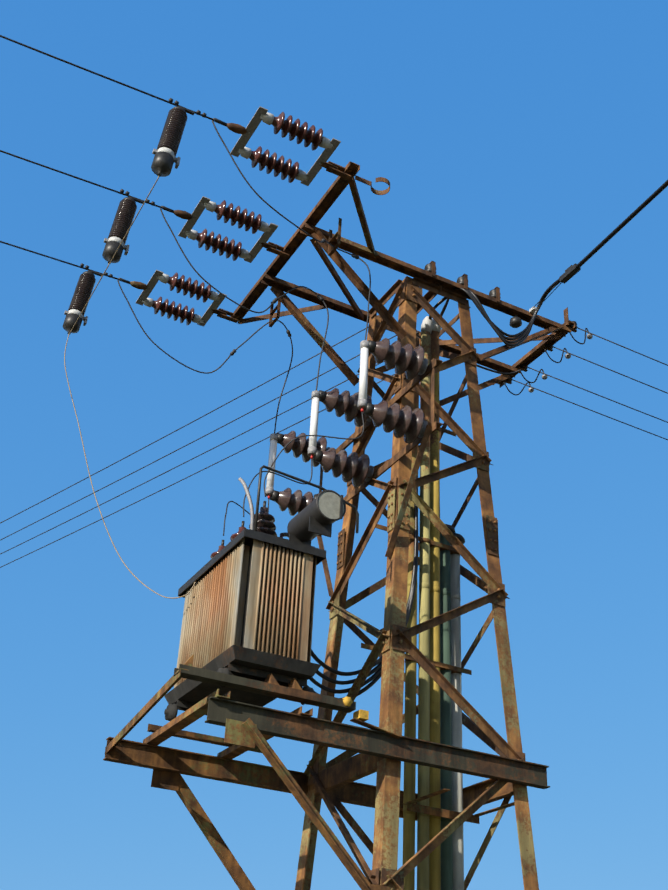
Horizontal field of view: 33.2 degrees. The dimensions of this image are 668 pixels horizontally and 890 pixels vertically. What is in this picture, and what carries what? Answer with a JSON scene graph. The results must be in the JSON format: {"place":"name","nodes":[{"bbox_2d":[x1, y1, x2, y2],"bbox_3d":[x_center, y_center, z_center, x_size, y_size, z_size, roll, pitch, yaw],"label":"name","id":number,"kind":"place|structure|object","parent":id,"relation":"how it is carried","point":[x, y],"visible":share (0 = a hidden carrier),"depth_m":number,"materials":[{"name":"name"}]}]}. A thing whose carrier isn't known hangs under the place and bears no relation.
{"place":"outdoors","nodes":[
{"label":"outdoors","id":0,"kind":"place"},
{"bbox_2d":[0,35,213,279],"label":"power lines","id":1,"kind":"object","parent":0,"point":[72,64],"visible":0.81,"depth_m":9.50,"materials":[{"name":"grey metal"}]},
{"bbox_2d":[63,269,101,333],"bbox_3d":[-2.393,-1.356,10.637,0.275,0.793,0.156,17,-34,-23],"label":"surge arrester","id":2,"kind":"object","parent":1,"relation":"hanging from","point":[83,289],"visible":0.94,"depth_m":10.56,"materials":[{"name":"black paint"}]},
{"bbox_2d":[102,195,143,263],"bbox_3d":[-1.836,-1.867,9.731,0.275,0.793,0.156,17,-34,-23],"label":"surge arrester","id":3,"kind":"object","parent":1,"relation":"hanging from","point":[124,216],"visible":0.94,"depth_m":9.65,"materials":[{"name":"black paint"}]},
{"bbox_2d":[151,105,194,176],"bbox_3d":[-1.270,-2.387,8.809,0.275,0.793,0.156,17,-34,-23],"label":"surge arrester","id":4,"kind":"object","parent":1,"relation":"hanging from","point":[165,159],"visible":1,"depth_m":8.72,"materials":[{"name":"brown ceramic"}]},
{"bbox_2d":[0,326,667,567],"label":"power lines","id":5,"kind":"object","parent":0,"point":[299,422],"visible":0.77,"depth_m":12.96,"materials":[{"name":"grey metal"}]},
{"bbox_2d":[503,328,592,394],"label":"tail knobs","id":6,"kind":"object","parent":5,"relation":"on","point":[567,356],"visible":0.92,"depth_m":11.84,"materials":[{"name":"black metal"}]},
{"bbox_2d":[0,0,667,889],"label":"sky","id":7,"kind":"structure","parent":0,"point":[510,139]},
{"bbox_3d":[0.448,5.889,6.759,2.300,0.280,2.300,17,-34,-23],"label":"foundation block","id":8,"kind":"object","parent":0,"visible":0},
{"bbox_2d":[295,276,538,889],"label":"lattice tower","id":9,"kind":"structure","parent":8,"relation":"on","point":[394,643],"depth_m":9.02,"materials":[{"name":"metal"}]},
{"bbox_2d":[103,654,549,889],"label":"transformer platform","id":10,"kind":"structure","parent":9,"relation":"attached to","point":[251,727],"depth_m":8.04,"materials":[{"name":"brown metal"}]},
{"bbox_2d":[64,175,196,598],"bbox_3d":[-1.457,-0.222,9.024,1.168,2.727,2.388,17,-34,-23],"label":"ground wire","id":11,"kind":"object","parent":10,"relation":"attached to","point":[76,414],"visible":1,"depth_m":9.41,"materials":[{"name":"grey metal"}]},
{"bbox_2d":[164,465,358,720],"bbox_3d":[-0.459,1.171,8.439,1.041,1.718,1.626,17,-34,-23],"label":"transformer","id":12,"kind":"object","parent":10,"relation":"on","point":[248,611],"visible":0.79,"depth_m":8.06,"materials":[{"name":"metal"}]},
{"bbox_2d":[280,476,418,698],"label":"cables","id":13,"kind":"object","parent":9,"relation":"attached to","point":[374,678],"visible":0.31,"depth_m":8.89,"materials":[{"name":"black rubber"}]},
{"bbox_2d":[317,358,442,596],"bbox_3d":[0.301,0.419,9.744,0.173,1.674,2.104,17,-34,-23],"label":"fuse mounting frame","id":14,"kind":"object","parent":9,"relation":"attached to","point":[404,391],"visible":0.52,"depth_m":9.40,"materials":[{"name":"metal"}]},
{"bbox_2d":[265,431,329,515],"bbox_3d":[-0.346,0.273,10.533,0.611,0.924,0.304,17,-34,-23],"label":"fuse cutout","id":15,"kind":"object","parent":14,"relation":"attached to","point":[295,502],"visible":0.73,"depth_m":10.44,"materials":[{"name":"grey ceramic"}]},
{"bbox_2d":[307,388,373,487],"bbox_3d":[0.060,-0.099,9.873,0.611,0.924,0.304,17,-34,-23],"label":"fuse cutout","id":16,"kind":"object","parent":14,"relation":"attached to","point":[355,469],"visible":0.96,"depth_m":9.74,"materials":[{"name":"grey ceramic"}]},
{"bbox_2d":[357,338,427,443],"bbox_3d":[0.475,-0.480,9.197,0.611,0.924,0.304,17,-34,-23],"label":"fuse cutout","id":17,"kind":"object","parent":14,"relation":"attached to","point":[407,424],"visible":1,"depth_m":9.10,"materials":[{"name":"grey ceramic"}]},
{"bbox_2d":[217,161,574,405],"bbox_3d":[0.786,-1.135,10.903,3.210,1.116,2.560,17,-34,-23],"label":"frame","id":18,"kind":"object","parent":9,"relation":"on","point":[338,186],"visible":0.9,"depth_m":10.88,"materials":[{"name":"metal"}]},
{"bbox_2d":[80,263,226,326],"bbox_3d":[-1.775,-1.538,11.120,1.535,0.192,0.634,17,-34,-23],"label":"strain insulator","id":19,"kind":"object","parent":18,"relation":"attached to","point":[186,286],"visible":1,"depth_m":11.14,"materials":[{"name":"ceramic"}]},
{"bbox_2d":[120,189,277,262],"bbox_3d":[-1.218,-2.049,10.213,1.535,0.192,0.634,17,-34,-23],"label":"strain insulator","id":20,"kind":"object","parent":18,"relation":"attached to","point":[249,221],"visible":1,"depth_m":10.24,"materials":[{"name":"ceramic"}]},
{"bbox_2d":[117,120,370,535],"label":"jumper wires","id":21,"kind":"object","parent":18,"relation":"attached to","point":[275,300],"visible":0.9,"depth_m":9.95,"materials":[{"name":"grey"}]},
{"bbox_2d":[169,98,340,185],"bbox_3d":[-0.652,-2.568,9.292,1.535,0.192,0.634,17,-34,-23],"label":"strain insulator","id":22,"kind":"object","parent":18,"relation":"attached to","point":[309,136],"visible":0.96,"depth_m":9.32,"materials":[{"name":"ceramic"}]},
{"bbox_2d":[355,175,389,194],"bbox_3d":[0.335,-2.270,9.703,0.324,0.050,0.170,17,-34,-23],"label":"hook","id":23,"kind":"object","parent":18,"relation":"attached to","point":[369,183],"visible":1,"depth_m":9.70,"materials":[{"name":"metal"}]},
{"bbox_2d":[378,261,576,383],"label":"low voltage insulators","id":24,"kind":"object","parent":18,"relation":"on","point":[515,321],"visible":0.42,"depth_m":11.01,"materials":[{"name":"ceramic"}]},
{"bbox_2d":[361,316,514,889],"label":"conduit pipes","id":25,"kind":"object","parent":9,"relation":"attached to","point":[435,810],"visible":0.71,"depth_m":9.16,"materials":[{"name":"yellow metal"}]},
{"bbox_2d":[416,180,667,374],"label":"service cable","id":26,"kind":"object","parent":9,"relation":"attached to","point":[571,271],"visible":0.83,"depth_m":10.69,"materials":[{"name":"black rubber"}]}
]}

